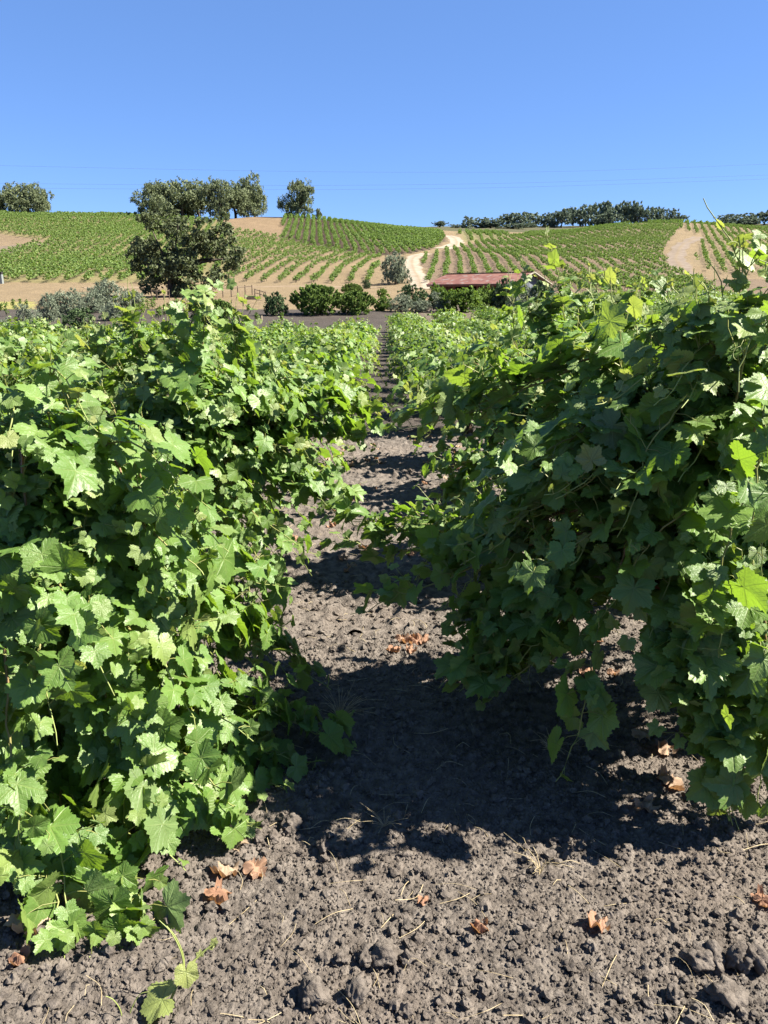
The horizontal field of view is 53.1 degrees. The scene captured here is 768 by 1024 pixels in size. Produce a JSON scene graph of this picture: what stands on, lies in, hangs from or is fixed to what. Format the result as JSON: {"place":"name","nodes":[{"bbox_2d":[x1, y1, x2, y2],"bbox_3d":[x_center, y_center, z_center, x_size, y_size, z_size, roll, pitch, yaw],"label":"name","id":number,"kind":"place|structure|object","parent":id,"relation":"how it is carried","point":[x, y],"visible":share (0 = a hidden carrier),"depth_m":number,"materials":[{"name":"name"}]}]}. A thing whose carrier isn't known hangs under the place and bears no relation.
{"place":"outdoors","nodes":[
{"label":"outdoors","id":0,"kind":"place"},
{"bbox_2d":[0,571,767,1023],"bbox_3d":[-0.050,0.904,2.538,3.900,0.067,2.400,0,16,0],"label":"soil","id":1,"kind":"structure","parent":0,"point":[18,1011],"depth_m":2.16,"materials":[{"name":"soil"}]},
{"bbox_2d":[8,944,30,965],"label":"dead leaf","id":2,"kind":"object","parent":1,"relation":"on","point":[16,958],"visible":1,"depth_m":1.86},
{"bbox_2d":[2,913,50,935],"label":"dead leaf","id":3,"kind":"object","parent":1,"relation":"on","point":[13,921],"visible":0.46,"depth_m":1.93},
{"bbox_2d":[105,920,217,1023],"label":"vine shoot","id":4,"kind":"object","parent":1,"relation":"on","point":[156,1004],"visible":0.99,"depth_m":1.74,"materials":[{"name":"plant"}]},
{"bbox_2d":[0,331,357,968],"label":"grapevine","id":5,"kind":"object","parent":1,"relation":"on","point":[112,578],"visible":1,"depth_m":2.16,"materials":[{"name":"green plant"}]},
{"bbox_2d":[204,876,231,904],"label":"dead leaf","id":6,"kind":"object","parent":1,"relation":"on","point":[219,895],"visible":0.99,"depth_m":2.06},
{"bbox_2d":[209,861,239,877],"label":"dead leaf","id":7,"kind":"object","parent":1,"relation":"on","point":[223,870],"visible":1,"depth_m":2.14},
{"bbox_2d":[242,856,266,879],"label":"dead leaf","id":8,"kind":"object","parent":1,"relation":"on","point":[254,867],"visible":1,"depth_m":2.15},
{"bbox_2d":[280,812,302,830],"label":"soil clod","id":9,"kind":"object","parent":1,"relation":"on","point":[293,819],"visible":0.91,"depth_m":2.34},
{"bbox_2d":[297,973,332,1008],"bbox_3d":[-0.158,1.101,1.765,0.081,0.073,0.071,0,16,0],"label":"soil clod","id":10,"kind":"object","parent":1,"relation":"on","point":[312,988],"visible":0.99,"depth_m":1.75,"materials":[{"name":"soil"}]},
{"bbox_2d":[333,951,351,964],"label":"soil clod","id":11,"kind":"object","parent":1,"relation":"on","point":[341,957],"visible":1,"depth_m":1.85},
{"bbox_2d":[321,678,374,717],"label":"dry weed","id":12,"kind":"object","parent":1,"relation":"on","point":[347,708],"visible":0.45,"depth_m":2.92,"materials":[{"name":"plant"}]},
{"bbox_2d":[344,975,369,1008],"bbox_3d":[-0.059,1.102,1.763,0.061,0.077,0.060,-6,17,-22],"label":"soil clod","id":13,"kind":"object","parent":1,"relation":"on","point":[357,989],"visible":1,"depth_m":1.75,"materials":[{"name":"soil"}]},
{"bbox_2d":[358,943,373,968],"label":"soil clod","id":14,"kind":"object","parent":1,"relation":"on","point":[364,958],"visible":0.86,"depth_m":1.85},
{"bbox_2d":[368,939,398,968],"bbox_3d":[-0.001,1.078,1.861,0.082,0.088,0.066,0,16,0],"label":"soil clod","id":15,"kind":"object","parent":1,"relation":"on","point":[384,953],"visible":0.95,"depth_m":1.84,"materials":[{"name":"soil"}]},
{"bbox_2d":[397,948,419,968],"bbox_3d":[0.058,1.079,1.863,0.047,0.050,0.047,-9,18,-29],"label":"soil clod","id":16,"kind":"object","parent":1,"relation":"on","point":[405,956],"visible":0.99,"depth_m":1.85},
{"bbox_2d":[587,911,610,931],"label":"dead leaf","id":17,"kind":"object","parent":1,"relation":"on","point":[593,922],"visible":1,"depth_m":1.95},
{"bbox_2d":[612,986,628,1002],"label":"soil clod","id":18,"kind":"object","parent":1,"relation":"on","point":[620,994],"visible":1,"depth_m":1.76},
{"bbox_2d":[632,792,661,813],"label":"dead leaf","id":19,"kind":"object","parent":1,"relation":"on","point":[647,805],"visible":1,"depth_m":2.43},
{"bbox_2d":[658,739,678,754],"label":"dead leaf","id":20,"kind":"object","parent":1,"relation":"on","point":[663,746],"visible":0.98,"depth_m":2.73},
{"bbox_2d":[656,764,684,790],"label":"dead leaf","id":21,"kind":"object","parent":1,"relation":"on","point":[675,782],"visible":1,"depth_m":2.54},
{"bbox_2d":[665,982,683,1006],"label":"soil clod","id":22,"kind":"object","parent":1,"relation":"on","point":[674,993],"visible":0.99,"depth_m":1.75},
{"bbox_2d":[678,940,715,972],"bbox_3d":[0.763,1.082,1.857,0.075,0.059,0.074,-9,18,-28],"label":"soil clod","id":23,"kind":"object","parent":1,"relation":"on","point":[698,960],"visible":0.99,"depth_m":1.84,"materials":[{"name":"soil"}]},
{"bbox_2d":[694,938,725,974],"bbox_3d":[0.791,1.074,1.861,0.076,0.066,0.072,11,19,34],"label":"soil clod","id":24,"kind":"object","parent":1,"relation":"on","point":[715,948],"visible":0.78,"depth_m":1.85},
{"bbox_2d":[704,974,748,1009],"bbox_3d":[0.790,1.105,1.765,0.079,0.060,0.083,-10,19,-33],"label":"soil clod","id":25,"kind":"object","parent":1,"relation":"on","point":[728,992],"visible":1,"depth_m":1.75,"materials":[{"name":"soil"}]},
{"bbox_2d":[725,939,753,972],"bbox_3d":[0.854,1.073,1.855,0.075,0.097,0.058,0,16,0],"label":"soil clod","id":26,"kind":"object","parent":1,"relation":"on","point":[736,953],"visible":0.88,"depth_m":1.84,"materials":[{"name":"soil"}]},
{"bbox_2d":[743,938,767,975],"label":"soil clod","id":27,"kind":"object","parent":1,"relation":"on","point":[757,955],"visible":0.78,"depth_m":1.84,"materials":[{"name":"soil"}]},
{"bbox_2d":[750,884,767,906],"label":"dead leaf","id":28,"kind":"object","parent":1,"relation":"on","point":[759,895],"visible":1,"depth_m":2.06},
{"bbox_2d":[0,215,767,636],"bbox_3d":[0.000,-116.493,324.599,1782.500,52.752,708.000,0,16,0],"label":"ground","id":29,"kind":"structure","parent":0,"point":[22,287],"depth_m":114.23,"materials":[{"name":"soil"}]},
{"bbox_2d":[0,346,27,385],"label":"grapevine","id":30,"kind":"object","parent":29,"relation":"on","point":[9,351],"visible":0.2,"depth_m":9.18,"materials":[{"name":"green plant"}]},
{"bbox_2d":[0,181,35,212],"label":"oak tree","id":31,"kind":"object","parent":29,"relation":"on","point":[8,195],"visible":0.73,"depth_m":246.75,"materials":[{"name":"green plant"}]},
{"bbox_2d":[13,303,43,325],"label":"olive bush","id":32,"kind":"object","parent":29,"relation":"on","point":[24,310],"visible":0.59,"depth_m":42.77,"materials":[{"name":"green plant"}]},
{"bbox_2d":[4,323,56,343],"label":"grapevine","id":33,"kind":"object","parent":29,"relation":"on","point":[25,330],"visible":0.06,"depth_m":15.90,"materials":[{"name":"green plant"}]},
{"bbox_2d":[2,316,63,334],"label":"grapevine","id":34,"kind":"object","parent":29,"relation":"on","point":[44,322],"visible":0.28,"depth_m":20.61,"materials":[{"name":"green plant"}]},
{"bbox_2d":[20,181,54,211],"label":"oak tree","id":35,"kind":"object","parent":29,"relation":"on","point":[40,201],"visible":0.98,"depth_m":246.50,"materials":[{"name":"green plant"}]},
{"bbox_2d":[0,317,80,400],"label":"grapevine","id":36,"kind":"object","parent":29,"relation":"on","point":[6,340],"visible":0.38,"depth_m":10.62,"materials":[{"name":"green plant"}]},
{"bbox_2d":[0,340,85,420],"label":"grapevine","id":37,"kind":"object","parent":29,"relation":"on","point":[3,415],"visible":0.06,"depth_m":4.88,"materials":[{"name":"green plant"}]},
{"bbox_2d":[34,292,61,321],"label":"olive bush","id":38,"kind":"object","parent":29,"relation":"on","point":[51,314],"visible":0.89,"depth_m":46.62,"materials":[{"name":"green plant"}]},
{"bbox_2d":[0,340,124,416],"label":"grapevine","id":39,"kind":"object","parent":29,"relation":"on","point":[14,375],"visible":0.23,"depth_m":7.51,"materials":[{"name":"green plant"}]},
{"bbox_2d":[14,325,111,366],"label":"grapevine","id":40,"kind":"object","parent":29,"relation":"on","point":[61,338],"visible":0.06,"depth_m":12.38,"materials":[{"name":"green plant"}]},
{"bbox_2d":[49,287,84,317],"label":"olive bush","id":41,"kind":"object","parent":29,"relation":"on","point":[69,297],"visible":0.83,"depth_m":49.70,"materials":[{"name":"green plant"}]},
{"bbox_2d":[61,307,96,327],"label":"shrub","id":42,"kind":"object","parent":29,"relation":"on","point":[81,314],"visible":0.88,"depth_m":42.25,"materials":[{"name":"green plant"}]},
{"bbox_2d":[76,285,104,311],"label":"olive bush","id":43,"kind":"object","parent":29,"relation":"on","point":[90,302],"visible":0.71,"depth_m":52.84,"materials":[{"name":"green plant"}]},
{"bbox_2d":[65,322,137,362],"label":"grapevine","id":44,"kind":"object","parent":29,"relation":"on","point":[120,343],"visible":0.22,"depth_m":14.14,"materials":[{"name":"green plant"}]},
{"bbox_2d":[92,277,128,309],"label":"olive bush","id":45,"kind":"object","parent":29,"relation":"on","point":[107,292],"visible":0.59,"depth_m":54.80,"materials":[{"name":"green plant"}]},
{"bbox_2d":[98,302,126,320],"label":"olive bush","id":46,"kind":"object","parent":29,"relation":"on","point":[112,311],"visible":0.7,"depth_m":47.05,"materials":[{"name":"green plant"}]},
{"bbox_2d":[79,315,175,352],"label":"grapevine","id":47,"kind":"object","parent":29,"relation":"on","point":[152,332],"visible":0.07,"depth_m":15.65,"materials":[{"name":"green plant"}]},
{"bbox_2d":[121,288,144,307],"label":"olive bush","id":48,"kind":"object","parent":29,"relation":"on","point":[136,298],"visible":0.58,"depth_m":55.62,"materials":[{"name":"green plant"}]},
{"bbox_2d":[128,181,174,215],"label":"oak tree","id":49,"kind":"object","parent":29,"relation":"on","point":[153,195],"visible":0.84,"depth_m":241.92,"materials":[{"name":"green plant"}]},
{"bbox_2d":[148,175,206,217],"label":"oak tree","id":50,"kind":"object","parent":29,"relation":"on","point":[177,198],"visible":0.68,"depth_m":245.13,"materials":[{"name":"green plant"}]},
{"bbox_2d":[124,201,247,297],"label":"oak tree","id":51,"kind":"object","parent":29,"relation":"on","point":[174,261],"visible":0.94,"depth_m":75.06,"materials":[{"name":"green plant"}]},
{"bbox_2d":[180,177,211,216],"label":"oak tree","id":52,"kind":"object","parent":29,"relation":"on","point":[197,208],"visible":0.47,"depth_m":249.36,"materials":[{"name":"green plant"}]},
{"bbox_2d":[134,331,261,358],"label":"grapevine","id":53,"kind":"object","parent":29,"relation":"on","point":[162,345],"visible":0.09,"depth_m":12.39,"materials":[{"name":"green plant"}]},
{"bbox_2d":[197,175,237,219],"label":"oak tree","id":54,"kind":"object","parent":29,"relation":"on","point":[218,203],"visible":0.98,"depth_m":241.49,"materials":[{"name":"green plant"}]},
{"bbox_2d":[203,298,235,323],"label":"shrub","id":55,"kind":"object","parent":29,"relation":"on","point":[222,304],"visible":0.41,"depth_m":44.62,"materials":[{"name":"green plant"}]},
{"bbox_2d":[46,273,402,604],"bbox_3d":[-0.975,-0.326,4.067,1.800,1.784,1.523,11,19,35],"label":"grapevine","id":56,"kind":"object","parent":29,"relation":"on","point":[238,428],"visible":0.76,"depth_m":3.90,"materials":[{"name":"green plant"}]},
{"bbox_2d":[110,318,361,510],"bbox_3d":[-1.118,-0.683,5.864,1.990,1.534,1.530,0,16,0],"label":"grapevine","id":57,"kind":"object","parent":29,"relation":"on","point":[265,366],"visible":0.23,"depth_m":5.70,"materials":[{"name":"green plant"}]},
{"bbox_2d":[224,180,262,218],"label":"oak tree","id":58,"kind":"object","parent":29,"relation":"on","point":[244,207],"visible":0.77,"depth_m":246.63,"materials":[{"name":"green plant"}]},
{"bbox_2d":[237,170,267,216],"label":"oak tree","id":59,"kind":"object","parent":29,"relation":"on","point":[259,197],"visible":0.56,"depth_m":249.33,"materials":[{"name":"green plant"}]},
{"bbox_2d":[215,326,289,351],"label":"grapevine","id":60,"kind":"object","parent":29,"relation":"on","point":[264,338],"visible":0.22,"depth_m":17.35,"materials":[{"name":"green plant"}]},
{"bbox_2d":[263,291,288,315],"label":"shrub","id":61,"kind":"object","parent":29,"relation":"on","point":[273,301],"visible":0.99,"depth_m":50.44,"materials":[{"name":"green plant"}]},
{"bbox_2d":[265,316,309,336],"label":"grapevine","id":62,"kind":"object","parent":29,"relation":"on","point":[286,324],"visible":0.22,"depth_m":24.15,"materials":[{"name":"green plant"}]},
{"bbox_2d":[194,349,382,461],"bbox_3d":[-1.006,-1.013,7.703,2.197,1.234,1.516,4,16,15],"label":"grapevine","id":63,"kind":"object","parent":29,"relation":"on","point":[363,446],"visible":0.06,"depth_m":7.40,"materials":[{"name":"green plant"}]},
{"bbox_2d":[277,177,314,215],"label":"oak tree","id":64,"kind":"object","parent":29,"relation":"on","point":[300,201],"visible":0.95,"depth_m":242.61,"materials":[{"name":"green plant"}]},
{"bbox_2d":[244,337,384,416],"bbox_3d":[-1.137,-1.456,9.337,2.082,1.320,1.585,4,16,14],"label":"grapevine","id":65,"kind":"object","parent":29,"relation":"on","point":[340,369],"visible":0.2,"depth_m":9.21,"materials":[{"name":"green plant"}]},
{"bbox_2d":[289,283,342,315],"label":"shrub","id":66,"kind":"object","parent":29,"relation":"on","point":[318,297],"visible":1,"depth_m":50.89,"materials":[{"name":"green plant"}]},
{"bbox_2d":[276,328,366,385],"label":"grapevine","id":67,"kind":"object","parent":29,"relation":"on","point":[316,340],"visible":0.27,"depth_m":12.42,"materials":[{"name":"green plant"}]},
{"bbox_2d":[261,322,383,380],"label":"grapevine","id":68,"kind":"object","parent":29,"relation":"on","point":[360,348],"visible":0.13,"depth_m":14.05,"materials":[{"name":"green plant"}]},
{"bbox_2d":[276,342,379,413],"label":"grapevine","id":69,"kind":"object","parent":29,"relation":"on","point":[357,360],"visible":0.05,"depth_m":10.65,"materials":[{"name":"green plant"}]},
{"bbox_2d":[304,322,382,382],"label":"grapevine","id":70,"kind":"object","parent":29,"relation":"on","point":[360,334],"visible":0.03,"depth_m":15.82,"materials":[{"name":"green plant"}]},
{"bbox_2d":[321,320,381,339],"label":"grapevine","id":71,"kind":"object","parent":29,"relation":"on","point":[370,330],"visible":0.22,"depth_m":23.89,"materials":[{"name":"green plant"}]},
{"bbox_2d":[334,290,376,315],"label":"shrub","id":72,"kind":"object","parent":29,"relation":"on","point":[355,302],"visible":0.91,"depth_m":51.71,"materials":[{"name":"green plant"}]},
{"bbox_2d":[371,294,391,310],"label":"shrub","id":73,"kind":"object","parent":29,"relation":"on","point":[380,305],"visible":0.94,"depth_m":55.31,"materials":[{"name":"green plant"}]},
{"bbox_2d":[0,210,767,292],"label":"hillside vines","id":74,"kind":"object","parent":29,"relation":"on","point":[404,238],"visible":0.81,"depth_m":165.59,"materials":[{"name":"green plant"}]},
{"bbox_2d":[379,251,412,283],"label":"olive tree","id":75,"kind":"object","parent":29,"relation":"on","point":[397,274],"visible":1,"depth_m":103.37,"materials":[{"name":"green plant"}]},
{"bbox_2d":[387,292,413,311],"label":"shrub","id":76,"kind":"object","parent":29,"relation":"on","point":[404,307],"visible":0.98,"depth_m":54.68,"materials":[{"name":"green plant"}]},
{"bbox_2d":[381,315,444,353],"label":"grapevine","id":77,"kind":"object","parent":29,"relation":"on","point":[405,324],"visible":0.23,"depth_m":24.13,"materials":[{"name":"green plant"}]},
{"bbox_2d":[397,283,429,305],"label":"shrub","id":78,"kind":"object","parent":29,"relation":"on","point":[423,294],"visible":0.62,"depth_m":60.75,"materials":[{"name":"green plant"}]},
{"bbox_2d":[409,298,431,312],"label":"shrub","id":79,"kind":"object","parent":29,"relation":"on","point":[422,306],"visible":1,"depth_m":54.32,"materials":[{"name":"green plant"}]},
{"bbox_2d":[389,320,463,363],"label":"grapevine","id":80,"kind":"object","parent":29,"relation":"on","point":[428,326],"visible":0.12,"depth_m":18.88,"materials":[{"name":"green plant"}]},
{"bbox_2d":[385,327,471,382],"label":"grapevine","id":81,"kind":"object","parent":29,"relation":"on","point":[467,338],"visible":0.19,"depth_m":14.05,"materials":[{"name":"green plant"}]},
{"bbox_2d":[390,336,470,410],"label":"grapevine","id":82,"kind":"object","parent":29,"relation":"on","point":[454,346],"visible":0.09,"depth_m":10.78,"materials":[{"name":"green plant"}]},
{"bbox_2d":[384,333,486,393],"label":"grapevine","id":83,"kind":"object","parent":29,"relation":"on","point":[432,344],"visible":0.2,"depth_m":12.47,"materials":[{"name":"green plant"}]},
{"bbox_2d":[431,290,457,311],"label":"shrub","id":84,"kind":"object","parent":29,"relation":"on","point":[436,297],"visible":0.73,"depth_m":54.77,"materials":[{"name":"green plant"}]},
{"bbox_2d":[383,343,515,433],"bbox_3d":[1.077,-1.409,9.291,1.964,1.237,1.495,4,16,15],"label":"grapevine","id":85,"kind":"object","parent":29,"relation":"on","point":[389,399],"visible":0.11,"depth_m":9.07,"materials":[{"name":"green plant"}]},
{"bbox_2d":[384,331,531,447],"bbox_3d":[1.081,-1.034,7.472,2.171,1.420,1.497,-3,16,-9],"label":"grapevine","id":86,"kind":"object","parent":29,"relation":"on","point":[434,363],"visible":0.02,"depth_m":7.09,"materials":[{"name":"green plant"}]},
{"bbox_2d":[438,285,482,312],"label":"shrub","id":87,"kind":"object","parent":29,"relation":"on","point":[463,297],"visible":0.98,"depth_m":54.02,"materials":[{"name":"green plant"}]},
{"bbox_2d":[475,283,495,307],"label":"shrub","id":88,"kind":"object","parent":29,"relation":"on","point":[485,294],"visible":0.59,"depth_m":57.85,"materials":[{"name":"green plant"}]},
{"bbox_2d":[460,321,512,343],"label":"grapevine","id":89,"kind":"object","parent":29,"relation":"on","point":[482,332],"visible":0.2,"depth_m":20.73,"materials":[{"name":"green plant"}]},
{"bbox_2d":[426,271,551,299],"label":"barn","id":90,"kind":"structure","parent":29,"relation":"on","point":[449,281],"depth_m":80.34,"materials":[{"name":"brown wood"}]},
{"bbox_2d":[409,320,574,457],"bbox_3d":[1.220,-0.729,5.984,2.106,1.567,1.635,0,16,0],"label":"grapevine","id":91,"kind":"object","parent":29,"relation":"on","point":[424,429],"visible":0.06,"depth_m":5.97,"materials":[{"name":"green plant"}]},
{"bbox_2d":[490,278,517,308],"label":"shrub","id":92,"kind":"object","parent":29,"relation":"on","point":[498,288],"visible":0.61,"depth_m":57.40,"materials":[{"name":"green plant"}]},
{"bbox_2d":[506,285,535,307],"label":"shrub","id":93,"kind":"object","parent":29,"relation":"on","point":[529,295],"visible":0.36,"depth_m":54.89,"materials":[{"name":"green plant"}]},
{"bbox_2d":[392,226,669,581],"bbox_3d":[1.136,-0.469,4.199,2.181,2.031,1.635,0,16,0],"label":"grapevine","id":94,"kind":"object","parent":29,"relation":"on","point":[467,458],"visible":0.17,"depth_m":4.03,"materials":[{"name":"green plant"}]},
{"bbox_2d":[302,198,767,828],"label":"grapevine","id":95,"kind":"object","parent":29,"relation":"on","point":[652,466],"visible":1,"depth_m":2.24,"materials":[{"name":"green plant"}]},
{"bbox_2d":[526,280,556,302],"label":"shrub","id":96,"kind":"object","parent":29,"relation":"on","point":[541,288],"visible":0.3,"depth_m":54.61,"materials":[{"name":"green plant"}]},
{"bbox_2d":[511,314,584,350],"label":"grapevine","id":97,"kind":"object","parent":29,"relation":"on","point":[531,341],"visible":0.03,"depth_m":14.12,"materials":[{"name":"green plant"}]},
{"bbox_2d":[552,208,572,227],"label":"ridge tree","id":98,"kind":"object","parent":29,"relation":"on","point":[563,217],"visible":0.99,"depth_m":459.95,"materials":[{"name":"green plant"}]},
{"bbox_2d":[573,204,600,226],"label":"ridge tree","id":99,"kind":"object","parent":29,"relation":"on","point":[581,212],"visible":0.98,"depth_m":464.35,"materials":[{"name":"green plant"}]},
{"bbox_2d":[599,210,629,223],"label":"ridge tree","id":100,"kind":"object","parent":29,"relation":"on","point":[608,216],"visible":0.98,"depth_m":455.84,"materials":[{"name":"green plant"}]},
{"bbox_2d":[608,200,631,221],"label":"ridge tree","id":101,"kind":"object","parent":29,"relation":"on","point":[624,209],"visible":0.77,"depth_m":459.71,"materials":[{"name":"green plant"}]},
{"bbox_2d":[627,200,649,222],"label":"ridge tree","id":102,"kind":"object","parent":29,"relation":"on","point":[637,211],"visible":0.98,"depth_m":456.93,"materials":[{"name":"green plant"}]},
{"bbox_2d":[0,0,767,226],"label":"sky","id":103,"kind":"structure","parent":0,"point":[377,100],"materials":[{"name":"blue"}]},
{"bbox_2d":[13,484,766,1023],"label":"straw","id":104,"kind":"object","parent":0,"point":[443,842],"visible":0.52,"depth_m":2.10,"materials":[{"name":"plant"}]},
{"bbox_2d":[146,429,646,637],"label":"soil","id":105,"kind":"structure","parent":0,"point":[395,452],"depth_m":4.83,"materials":[{"name":"soil"}]},
{"bbox_2d":[405,253,430,288],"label":"road","id":106,"kind":"structure","parent":0,"point":[414,267],"depth_m":119.23,"materials":[{"name":"soil"}]},
{"bbox_2d":[434,235,464,248],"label":"road","id":107,"kind":"structure","parent":0,"point":[455,240],"depth_m":202.89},
{"bbox_2d":[666,236,707,278],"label":"road","id":108,"kind":"structure","parent":0,"point":[676,254],"depth_m":148.57,"materials":[{"name":"soil"}]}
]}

